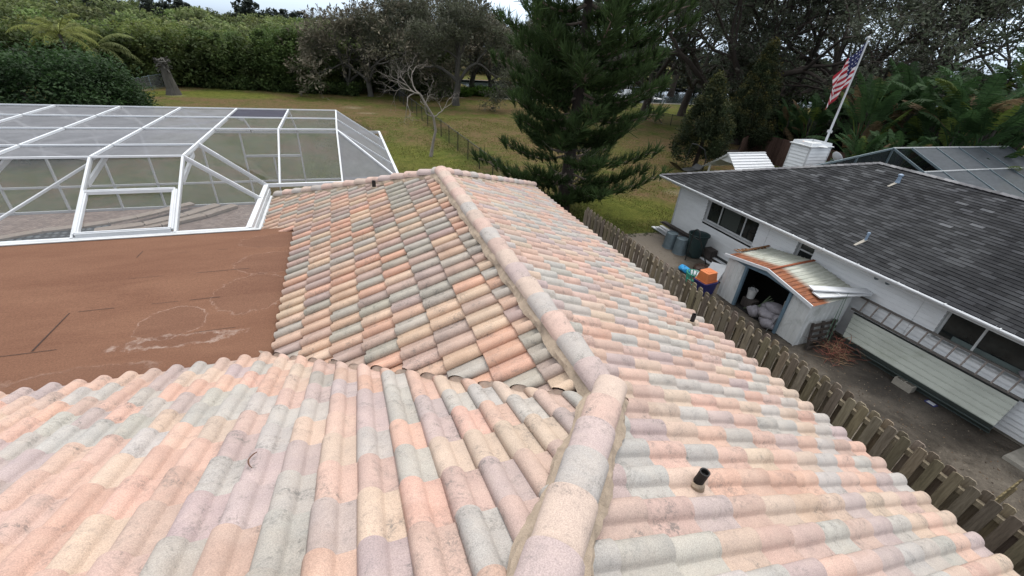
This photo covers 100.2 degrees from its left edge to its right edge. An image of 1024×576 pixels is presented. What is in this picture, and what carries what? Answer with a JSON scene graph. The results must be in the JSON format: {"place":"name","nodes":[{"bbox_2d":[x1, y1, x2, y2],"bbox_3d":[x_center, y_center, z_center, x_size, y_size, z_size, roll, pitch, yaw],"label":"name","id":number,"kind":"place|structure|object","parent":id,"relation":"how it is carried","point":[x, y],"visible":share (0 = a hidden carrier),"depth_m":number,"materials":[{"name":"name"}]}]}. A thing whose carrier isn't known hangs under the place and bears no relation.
{"place":"outdoors","nodes":[
{"label":"outdoors","id":0,"kind":"place"},
{"bbox_2d":[0,202,238,241],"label":"swimming pool","id":1,"kind":"structure","parent":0,"point":[209,210],"depth_m":15.57,"materials":[{"name":"stone"}]},
{"bbox_2d":[0,204,262,235],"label":"patio","id":2,"kind":"structure","parent":0,"point":[233,218],"depth_m":16.26,"materials":[{"name":"concrete"}]},
{"bbox_2d":[0,104,398,242],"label":"pool cage","id":3,"kind":"object","parent":2,"relation":"on","point":[88,133],"visible":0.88,"depth_m":11.75,"materials":[{"name":"white metal"}]},
{"bbox_2d":[245,154,300,190],"bbox_3d":[-9.997,-4.645,18.355,2.100,2.095,0.090,-7,32,-19],"label":"screen door","id":4,"kind":"structure","parent":3,"relation":"in","point":[276,155],"depth_m":17.96,"materials":[{"name":"white metal"}]},
{"bbox_2d":[0,166,1019,575],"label":"tiled house","id":5,"kind":"structure","parent":0,"point":[440,370],"depth_m":3.85,"materials":[{"name":"tile"}]},
{"bbox_2d":[0,62,1023,233],"bbox_3d":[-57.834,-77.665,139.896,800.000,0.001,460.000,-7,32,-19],"label":"ground","id":6,"kind":"structure","parent":0,"point":[227,146],"depth_m":27.63,"materials":[{"name":"green plant"}]},
{"bbox_2d":[6,13,102,56],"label":"coconut palm","id":7,"kind":"object","parent":6,"relation":"on","point":[60,30],"visible":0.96,"depth_m":37.73,"materials":[{"name":"green plant"}]},
{"bbox_2d":[0,40,114,163],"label":"leafy bush","id":8,"kind":"object","parent":6,"relation":"on","point":[8,100],"visible":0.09,"depth_m":21.17,"materials":[{"name":"green plant"}]},
{"bbox_2d":[0,35,164,164],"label":"leafy bush","id":9,"kind":"object","parent":6,"relation":"on","point":[118,87],"visible":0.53,"depth_m":21.63,"materials":[{"name":"green plant"}]},
{"bbox_2d":[46,24,141,63],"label":"coconut palm","id":10,"kind":"object","parent":6,"relation":"on","point":[94,47],"visible":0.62,"depth_m":41.84,"materials":[{"name":"green plant"}]},
{"bbox_2d":[103,21,181,81],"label":"mangrove tree","id":11,"kind":"object","parent":6,"relation":"on","point":[120,30],"visible":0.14,"depth_m":44.75,"materials":[{"name":"green plant"}]},
{"bbox_2d":[137,0,168,17],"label":"distant tree","id":12,"kind":"object","parent":6,"relation":"on","point":[163,4],"visible":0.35,"depth_m":88.21,"materials":[{"name":"green plant"}]},
{"bbox_2d":[153,56,181,95],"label":"palm stump","id":13,"kind":"object","parent":6,"relation":"on","point":[172,88],"visible":1,"depth_m":40.99,"materials":[{"name":"grey plant"}]},
{"bbox_2d":[135,23,213,85],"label":"mangrove tree","id":14,"kind":"object","parent":6,"relation":"on","point":[151,61],"visible":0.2,"depth_m":45.41,"materials":[{"name":"green plant"}]},
{"bbox_2d":[165,0,199,19],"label":"distant tree","id":15,"kind":"object","parent":6,"relation":"on","point":[178,3],"visible":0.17,"depth_m":93.30,"materials":[{"name":"green plant"}]},
{"bbox_2d":[180,25,250,78],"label":"mangrove tree","id":16,"kind":"object","parent":6,"relation":"on","point":[213,34],"visible":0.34,"depth_m":46.63,"materials":[{"name":"green plant"}]},
{"bbox_2d":[0,0,460,94],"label":"mangrove wood","id":17,"kind":"object","parent":6,"relation":"on","point":[21,11],"visible":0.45,"depth_m":52.30,"materials":[{"name":"green plant"}]},
{"bbox_2d":[230,0,266,23],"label":"distant tree","id":18,"kind":"object","parent":6,"relation":"on","point":[249,6],"visible":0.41,"depth_m":102.91,"materials":[{"name":"green plant"}]},
{"bbox_2d":[135,70,365,95],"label":"growth","id":19,"kind":"object","parent":6,"relation":"on","point":[342,88],"visible":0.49,"depth_m":48.34,"materials":[{"name":"green plant"}]},
{"bbox_2d":[236,23,313,90],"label":"mangrove tree","id":20,"kind":"object","parent":6,"relation":"on","point":[260,38],"visible":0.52,"depth_m":46.90,"materials":[{"name":"green plant"}]},
{"bbox_2d":[264,7,288,23],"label":"distant tree","id":21,"kind":"object","parent":6,"relation":"on","point":[283,12],"visible":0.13,"depth_m":110.49,"materials":[{"name":"green plant"}]},
{"bbox_2d":[267,24,353,90],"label":"mangrove tree","id":22,"kind":"object","parent":6,"relation":"on","point":[292,34],"visible":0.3,"depth_m":47.33,"materials":[{"name":"green plant"}]},
{"bbox_2d":[271,3,397,94],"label":"oak tree","id":23,"kind":"object","parent":6,"relation":"on","point":[348,79],"visible":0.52,"depth_m":46.01,"materials":[{"name":"green plant"}]},
{"bbox_2d":[311,38,366,82],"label":"mangrove tree","id":24,"kind":"object","parent":6,"relation":"on","point":[334,77],"visible":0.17,"depth_m":49.90,"materials":[{"name":"green plant"}]},
{"bbox_2d":[293,0,434,99],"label":"oak tree","id":25,"kind":"object","parent":6,"relation":"on","point":[353,6],"visible":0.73,"depth_m":45.28,"materials":[{"name":"green plant"}]},
{"bbox_2d":[316,0,415,92],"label":"oak tree","id":26,"kind":"object","parent":6,"relation":"on","point":[366,63],"visible":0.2,"depth_m":46.92,"materials":[{"name":"green plant"}]},
{"bbox_2d":[327,0,475,99],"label":"oak tree","id":27,"kind":"object","parent":6,"relation":"on","point":[424,13],"visible":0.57,"depth_m":47.47,"materials":[{"name":"green plant"}]},
{"bbox_2d":[373,49,461,156],"bbox_3d":[-5.817,-11.039,25.931,3.666,6.350,5.366,18,33,22],"label":"dead tree","id":28,"kind":"object","parent":6,"relation":"on","point":[435,128],"visible":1,"depth_m":25.76,"materials":[{"name":"grey wood"}]},
{"bbox_2d":[374,0,491,100],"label":"oak tree","id":29,"kind":"object","parent":6,"relation":"on","point":[450,66],"visible":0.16,"depth_m":49.63,"materials":[{"name":"green plant"}]},
{"bbox_2d":[385,0,527,111],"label":"oak tree","id":30,"kind":"object","parent":6,"relation":"on","point":[455,13],"visible":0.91,"depth_m":44.51,"materials":[{"name":"green plant"}]},
{"bbox_2d":[412,0,518,98],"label":"oak tree","id":31,"kind":"object","parent":6,"relation":"on","point":[474,46],"visible":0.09,"depth_m":55.08,"materials":[{"name":"green plant"}]},
{"bbox_2d":[431,0,526,93],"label":"oak tree","id":32,"kind":"object","parent":6,"relation":"on","point":[472,80],"visible":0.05,"depth_m":59.09,"materials":[{"name":"green plant"}]},
{"bbox_2d":[390,84,579,219],"bbox_3d":[-6.333,-13.420,34.776,0.078,1.290,46.810,-8,32,-21],"label":"chain link fence","id":33,"kind":"object","parent":6,"relation":"on","point":[444,123],"visible":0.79,"depth_m":32.12,"materials":[{"name":"black metal"}]},
{"bbox_2d":[437,12,538,86],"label":"oak tree","id":34,"kind":"object","parent":6,"relation":"on","point":[489,76],"visible":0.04,"depth_m":57.37,"materials":[{"name":"green plant"}]},
{"bbox_2d":[430,84,618,98],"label":"weeds","id":35,"kind":"object","parent":6,"relation":"on","point":[465,91],"visible":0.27,"depth_m":57.09,"materials":[{"name":"green plant"}]},
{"bbox_2d":[487,13,569,88],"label":"oak tree","id":36,"kind":"object","parent":6,"relation":"on","point":[530,21],"visible":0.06,"depth_m":60.20,"materials":[{"name":"green plant"}]},
{"bbox_2d":[469,0,704,212],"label":"pine tree","id":37,"kind":"object","parent":6,"relation":"on","point":[560,45],"visible":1,"depth_m":16.70,"materials":[{"name":"green plant"}]},
{"bbox_2d":[362,21,897,108],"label":"treeline","id":38,"kind":"object","parent":6,"relation":"on","point":[709,75],"visible":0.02,"depth_m":85.97,"materials":[{"name":"green plant"}]},
{"bbox_2d":[535,0,776,120],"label":"oak tree","id":39,"kind":"object","parent":6,"relation":"on","point":[717,26],"visible":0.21,"depth_m":36.70,"materials":[{"name":"green plant"}]},
{"bbox_2d":[651,225,669,235],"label":"gutter lengths","id":40,"kind":"object","parent":6,"relation":"on","point":[662,229],"visible":0.43,"depth_m":18.68,"materials":[{"name":"white metal"}]},
{"bbox_2d":[660,221,688,237],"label":"old planks","id":41,"kind":"object","parent":40,"relation":"on","point":[675,228],"visible":0.64,"depth_m":18.23,"materials":[{"name":"brown wood"}]},
{"bbox_2d":[601,0,746,96],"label":"oak tree","id":42,"kind":"object","parent":6,"relation":"on","point":[672,90],"visible":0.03,"depth_m":75.28,"materials":[{"name":"green plant"}]},
{"bbox_2d":[670,143,706,171],"bbox_3d":[10.984,-7.909,26.712,2.432,2.189,1.013,-3,31,-13],"label":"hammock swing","id":43,"kind":"object","parent":6,"relation":"on","point":[696,167],"visible":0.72,"depth_m":26.88,"materials":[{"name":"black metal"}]},
{"bbox_2d":[668,69,736,166],"bbox_3d":[12.773,-10.765,27.999,3.838,6.288,4.021,-7,32,-19],"label":"cedar tree","id":44,"kind":"object","parent":6,"relation":"on","point":[709,109],"visible":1,"depth_m":27.27,"materials":[{"name":"green plant"}]},
{"bbox_2d":[601,0,854,123],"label":"oak tree","id":45,"kind":"object","parent":6,"relation":"on","point":[687,75],"visible":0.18,"depth_m":43.25,"materials":[{"name":"green plant"}]},
{"bbox_2d":[703,152,773,170],"bbox_3d":[13.208,-6.670,24.765,3.100,2.290,2.842,-7,32,-19],"label":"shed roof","id":46,"kind":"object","parent":6,"relation":"on","point":[744,160],"visible":0.66,"depth_m":24.07,"materials":[{"name":"white metal"}]},
{"bbox_2d":[719,60,768,139],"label":"cedar tree","id":47,"kind":"object","parent":6,"relation":"on","point":[748,68],"visible":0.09,"depth_m":36.99,"materials":[{"name":"green plant"}]},
{"bbox_2d":[726,36,784,150],"bbox_3d":[18.190,-13.967,32.059,4.151,8.471,3.896,24,35,30],"label":"cedar tree","id":48,"kind":"object","parent":6,"relation":"on","point":[765,65],"visible":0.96,"depth_m":31.41,"materials":[{"name":"green plant"}]},
{"bbox_2d":[588,0,947,121],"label":"oak tree","id":49,"kind":"object","parent":6,"relation":"on","point":[695,68],"visible":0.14,"depth_m":36.12,"materials":[{"name":"green plant"}]},
{"bbox_2d":[770,98,817,136],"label":"banana palm","id":50,"kind":"object","parent":6,"relation":"on","point":[785,118],"visible":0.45,"depth_m":33.39,"materials":[{"name":"green plant"}]},
{"bbox_2d":[739,136,851,166],"bbox_3d":[20.098,-8.144,28.620,3.709,1.930,12.001,-12,34,-26],"label":"board fence","id":51,"kind":"object","parent":6,"relation":"on","point":[776,150],"visible":0.25,"depth_m":32.14,"materials":[{"name":"wood"}]},
{"bbox_2d":[707,1,889,81],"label":"oak tree","id":52,"kind":"object","parent":6,"relation":"on","point":[804,38],"visible":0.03,"depth_m":58.85,"materials":[{"name":"green plant"}]},
{"bbox_2d":[583,207,1023,575],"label":"picket fence","id":53,"kind":"object","parent":6,"relation":"on","point":[992,522],"visible":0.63,"depth_m":7.45,"materials":[{"name":"brown wood"}]},
{"bbox_2d":[644,0,964,150],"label":"oak tree","id":54,"kind":"object","parent":6,"relation":"on","point":[859,35],"visible":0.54,"depth_m":29.31,"materials":[{"name":"green plant"}]},
{"bbox_2d":[772,93,857,142],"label":"banana palm","id":55,"kind":"object","parent":6,"relation":"on","point":[815,120],"visible":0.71,"depth_m":31.16,"materials":[{"name":"green plant"}]},
{"bbox_2d":[678,0,983,102],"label":"oak tree","id":56,"kind":"object","parent":6,"relation":"on","point":[814,52],"visible":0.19,"depth_m":39.77,"materials":[{"name":"green plant"}]},
{"bbox_2d":[792,74,872,150],"bbox_3d":[24.209,-12.261,31.993,6.074,6.392,5.144,-7,32,-19],"label":"banana palm","id":57,"kind":"object","parent":6,"relation":"on","point":[840,120],"visible":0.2,"depth_m":31.92,"materials":[{"name":"green plant"}]},
{"bbox_2d":[659,162,1023,446],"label":"neighbour house","id":58,"kind":"structure","parent":6,"relation":"on","point":[942,256],"depth_m":11.95,"materials":[{"name":"white"}]},
{"bbox_2d":[701,200,758,246],"bbox_3d":[8.103,-2.483,15.883,0.179,0.930,2.570,-7,32,-19],"label":"window","id":59,"kind":"structure","parent":58,"relation":"in","point":[743,229],"depth_m":15.93,"materials":[{"name":"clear glass"}]},
{"bbox_2d":[793,242,814,259],"bbox_3d":[9.140,-1.106,13.369,0.179,0.650,0.680,-7,32,-19],"label":"window","id":60,"kind":"structure","parent":58,"relation":"in","point":[802,250],"depth_m":13.46,"materials":[{"name":"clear glass"}]},
{"bbox_2d":[783,139,833,166],"bbox_3d":[14.484,-5.577,21.673,1.700,3.570,1.700,-7,32,-19],"label":"chimney","id":61,"kind":"object","parent":58,"relation":"attached to","point":[805,152],"visible":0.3,"depth_m":20.74,"materials":[{"name":"white"}]},
{"bbox_2d":[926,311,1023,386],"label":"window","id":62,"kind":"structure","parent":58,"relation":"in","point":[992,346],"depth_m":9.77,"materials":[{"name":"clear glass"}]},
{"bbox_2d":[824,36,870,141],"bbox_3d":[15.519,-7.629,20.931,0.140,8.096,0.240,-7,32,-19],"label":"flagpole","id":63,"kind":"object","parent":6,"relation":"on","point":[829,131],"visible":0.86,"depth_m":20.09,"materials":[{"name":"white metal"}]},
{"bbox_2d":[825,43,865,109],"bbox_3d":[15.229,-9.702,19.729,0.821,2.854,0.320,3,30,-2],"label":"flag","id":64,"kind":"object","parent":63,"relation":"attached to","point":[842,78],"visible":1,"depth_m":19.68,"materials":[{"name":"fabric"}]},
{"bbox_2d":[692,0,1023,122],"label":"oak tree","id":65,"kind":"object","parent":6,"relation":"on","point":[787,41],"visible":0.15,"depth_m":39.36,"materials":[{"name":"green plant"}]},
{"bbox_2d":[826,129,900,161],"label":"banana palm","id":66,"kind":"object","parent":6,"relation":"on","point":[859,149],"visible":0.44,"depth_m":24.62,"materials":[{"name":"green plant"}]},
{"bbox_2d":[719,0,1023,128],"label":"oak tree","id":67,"kind":"object","parent":6,"relation":"on","point":[755,50],"visible":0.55,"depth_m":28.95,"materials":[{"name":"green plant"}]},
{"bbox_2d":[806,72,939,153],"bbox_3d":[22.890,-10.201,27.826,6.158,6.806,6.385,15,32,18],"label":"banana palm","id":68,"kind":"object","parent":6,"relation":"on","point":[875,91],"visible":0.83,"depth_m":26.60,"materials":[{"name":"green plant"}]},
{"bbox_2d":[749,89,1006,152],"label":"undergrowth","id":69,"kind":"object","parent":6,"relation":"on","point":[789,105],"visible":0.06,"depth_m":34.32,"materials":[{"name":"green plant"}]},
{"bbox_2d":[796,0,992,106],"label":"oak tree","id":70,"kind":"object","parent":6,"relation":"on","point":[846,54],"visible":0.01,"depth_m":55.22,"materials":[{"name":"green plant"}]},
{"bbox_2d":[781,0,1023,132],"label":"oak tree","id":71,"kind":"object","parent":6,"relation":"on","point":[944,2],"visible":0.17,"depth_m":38.13,"materials":[{"name":"green plant"}]},
{"bbox_2d":[869,129,936,151],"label":"banana palm","id":72,"kind":"object","parent":6,"relation":"on","point":[893,141],"visible":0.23,"depth_m":23.70,"materials":[{"name":"green plant"}]},
{"bbox_2d":[837,58,985,146],"bbox_3d":[26.175,-11.014,28.765,7.256,7.734,6.998,-23,40,-39],"label":"banana palm","id":73,"kind":"object","parent":6,"relation":"on","point":[911,73],"visible":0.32,"depth_m":27.38,"materials":[{"name":"green plant"}]},
{"bbox_2d":[817,146,1023,196],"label":"neighbour pool cage","id":74,"kind":"object","parent":6,"relation":"on","point":[974,165],"visible":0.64,"depth_m":21.09,"materials":[{"name":"metal"}]},
{"bbox_2d":[821,0,1023,126],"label":"oak tree","id":75,"kind":"object","parent":6,"relation":"on","point":[950,25],"visible":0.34,"depth_m":32.56,"materials":[{"name":"green plant"}]},
{"bbox_2d":[883,75,1004,146],"bbox_3d":[25.836,-9.136,26.207,5.659,7.031,6.682,-5,31,-15],"label":"banana palm","id":76,"kind":"object","parent":6,"relation":"on","point":[939,112],"visible":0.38,"depth_m":25.48,"materials":[{"name":"green plant"}]},
{"bbox_2d":[902,65,1023,146],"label":"banana palm","id":77,"kind":"object","parent":6,"relation":"on","point":[992,98],"visible":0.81,"depth_m":22.89,"materials":[{"name":"green plant"}]},
{"bbox_2d":[915,66,1021,144],"bbox_3d":[30.640,-11.027,29.387,6.998,7.734,7.256,1,30,-5],"label":"banana palm","id":78,"kind":"object","parent":6,"relation":"on","point":[1009,85],"visible":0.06,"depth_m":27.48,"materials":[{"name":"green plant"}]},
{"bbox_2d":[929,47,1023,150],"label":"banana palm","id":79,"kind":"object","parent":6,"relation":"on","point":[1018,145],"visible":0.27,"depth_m":24.60,"materials":[{"name":"green plant"}]},
{"bbox_2d":[941,87,1023,170],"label":"banana palm","id":80,"kind":"object","parent":6,"relation":"on","point":[1010,126],"visible":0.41,"depth_m":22.92,"materials":[{"name":"green plant"}]},
{"bbox_2d":[55,0,1023,89],"label":"sky","id":81,"kind":"structure","parent":0,"point":[222,6],"materials":[{"name":"white"}]},
{"bbox_2d":[461,80,937,107],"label":"water","id":82,"kind":"structure","parent":0,"point":[678,97],"depth_m":78.94,"materials":[{"name":"grey liquid"}]},
{"bbox_2d":[602,218,1023,521],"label":"path","id":83,"kind":"structure","parent":0,"point":[931,418],"depth_m":10.06,"materials":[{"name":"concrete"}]},
{"bbox_2d":[662,230,678,249],"bbox_3d":[6.439,-1.951,17.360,0.584,0.630,0.584,-7,32,-19],"label":"metal bin","id":84,"kind":"object","parent":83,"relation":"on","point":[670,239],"visible":0.81,"depth_m":17.21,"materials":[{"name":"grey metal"}]},
{"bbox_2d":[672,236,688,255],"bbox_3d":[6.678,-1.677,16.919,0.584,0.630,0.584,-7,32,-19],"label":"metal bin","id":85,"kind":"object","parent":83,"relation":"on","point":[680,246],"visible":0.95,"depth_m":16.78,"materials":[{"name":"grey metal"}]},
{"bbox_2d":[686,230,710,257],"bbox_3d":[7.154,-1.675,16.621,0.800,0.910,0.800,-7,32,-19],"label":"waste bin","id":86,"kind":"object","parent":83,"relation":"on","point":[695,250],"visible":0.91,"depth_m":16.46,"materials":[{"name":"green plastic"}]},
{"bbox_2d":[694,278,718,295],"bbox_3d":[6.407,-0.057,14.271,0.657,0.470,0.530,-10,33,-24],"label":"storage tub","id":87,"kind":"object","parent":83,"relation":"on","point":[709,288],"visible":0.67,"depth_m":14.05,"materials":[{"name":"plastic"}]},
{"bbox_2d":[695,268,717,284],"bbox_3d":[6.447,-0.409,14.122,0.594,0.352,0.488,-10,33,-24],"label":"storage tub","id":88,"kind":"object","parent":87,"relation":"on","point":[706,276],"visible":1,"depth_m":13.99,"materials":[{"name":"plastic"}]},
{"bbox_2d":[702,247,717,259],"bbox_3d":[7.656,-1.354,16.593,0.350,0.350,0.400,-7,32,-19],"label":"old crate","id":89,"kind":"object","parent":83,"relation":"on","point":[710,252],"visible":0.87,"depth_m":16.46,"materials":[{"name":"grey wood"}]},
{"bbox_2d":[708,262,725,280],"bbox_3d":[7.189,-0.602,15.144,0.422,0.560,0.582,-16,36,-32],"label":"foam sheet","id":90,"kind":"object","parent":83,"relation":"on","point":[718,268],"visible":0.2,"depth_m":15.05,"materials":[{"name":"white plastic"}]},
{"bbox_2d":[716,245,852,345],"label":"garden shed","id":91,"kind":"structure","parent":83,"relation":"on","point":[779,277],"depth_m":12.39,"materials":[{"name":"white metal"}]},
{"bbox_2d":[740,296,759,306],"bbox_3d":[7.550,0.465,13.614,0.300,0.300,0.400,-7,32,-19],"label":"crate","id":92,"kind":"object","parent":91,"relation":"in","point":[745,301],"visible":0.64,"depth_m":13.50,"materials":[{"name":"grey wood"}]},
{"bbox_2d":[746,305,759,317],"bbox_3d":[7.487,0.712,13.220,0.435,0.352,0.493,-7,32,-19],"label":"sack","id":93,"kind":"object","parent":91,"relation":"in","point":[752,310],"visible":0.84,"depth_m":13.11,"materials":[{"name":"white fabric"}]},
{"bbox_2d":[758,316,774,329],"bbox_3d":[7.560,1.026,12.709,0.420,0.330,0.608,-7,32,-19],"label":"sack","id":94,"kind":"object","parent":91,"relation":"in","point":[765,323],"visible":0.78,"depth_m":12.57,"materials":[{"name":"white fabric"}]},
{"bbox_2d":[757,307,775,319],"bbox_3d":[7.588,0.781,12.775,0.448,0.285,0.623,-7,32,-19],"label":"sack","id":95,"kind":"object","parent":94,"relation":"on","point":[763,312],"visible":0.86,"depth_m":12.67,"materials":[{"name":"white fabric"}]},
{"bbox_2d":[812,291,871,297],"bbox_3d":[8.902,0.152,11.563,1.524,0.120,0.300,0,30,-7],"label":"storm shutter","id":96,"kind":"object","parent":91,"relation":"on","point":[819,294],"visible":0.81,"depth_m":11.51,"materials":[{"name":"white metal"}]},
{"bbox_2d":[808,285,872,293],"bbox_3d":[8.920,0.047,11.642,1.560,0.100,0.260,5,30,1],"label":"white board","id":97,"kind":"object","parent":96,"relation":"on","point":[841,289],"visible":1,"depth_m":11.60,"materials":[{"name":"metal"}]},
{"bbox_3d":[7.898,0.654,12.995,0.455,0.328,0.752,-7,32,-19],"label":"sack","id":98,"kind":"object","parent":91,"relation":"in","visible":0},
{"bbox_2d":[764,302,782,314],"bbox_3d":[7.846,0.596,12.769,0.511,0.264,0.662,-7,32,-19],"label":"sack","id":99,"kind":"object","parent":98,"relation":"on","point":[774,308],"visible":0.77,"depth_m":12.64,"materials":[{"name":"white fabric"}]},
{"bbox_2d":[805,319,837,349],"bbox_3d":[8.583,1.287,11.916,0.950,0.810,0.228,-7,32,-19],"label":"wooden pallet","id":100,"kind":"object","parent":83,"relation":"on","point":[821,329],"visible":0.89,"depth_m":11.83,"materials":[{"name":"grey wood"}]},
{"bbox_2d":[804,330,868,368],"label":"dry branches","id":101,"kind":"object","parent":83,"relation":"on","point":[835,349],"visible":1,"depth_m":11.55,"materials":[{"name":"brown plant"}]},
{"bbox_2d":[891,376,916,392],"bbox_3d":[9.827,2.417,10.734,0.200,0.200,0.420,-7,32,-19],"label":"cinder block","id":102,"kind":"object","parent":83,"relation":"on","point":[903,384],"depth_m":10.68,"materials":[{"name":"concrete"}]},
{"bbox_2d":[843,312,1019,432],"bbox_3d":[9.970,1.999,10.682,0.670,0.982,3.591,-7,32,-19],"label":"metal panel","id":103,"kind":"object","parent":83,"relation":"on","point":[977,402],"visible":0.93,"depth_m":10.29,"materials":[{"name":"white metal"}]},
{"bbox_2d":[851,296,1023,402],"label":"ladder","id":104,"kind":"object","parent":103,"relation":"on","point":[1008,392],"visible":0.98,"depth_m":10.22,"materials":[{"name":"grey metal"}]},
{"bbox_2d":[995,479,1022,503],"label":"plank","id":105,"kind":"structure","parent":83,"relation":"on","point":[1005,494],"depth_m":6.90,"materials":[{"name":"brown wood"}]},
{"bbox_2d":[1002,447,1023,471],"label":"concrete slab","id":106,"kind":"object","parent":83,"relation":"on","point":[1015,458],"visible":1,"depth_m":8.90,"materials":[{"name":"concrete"}]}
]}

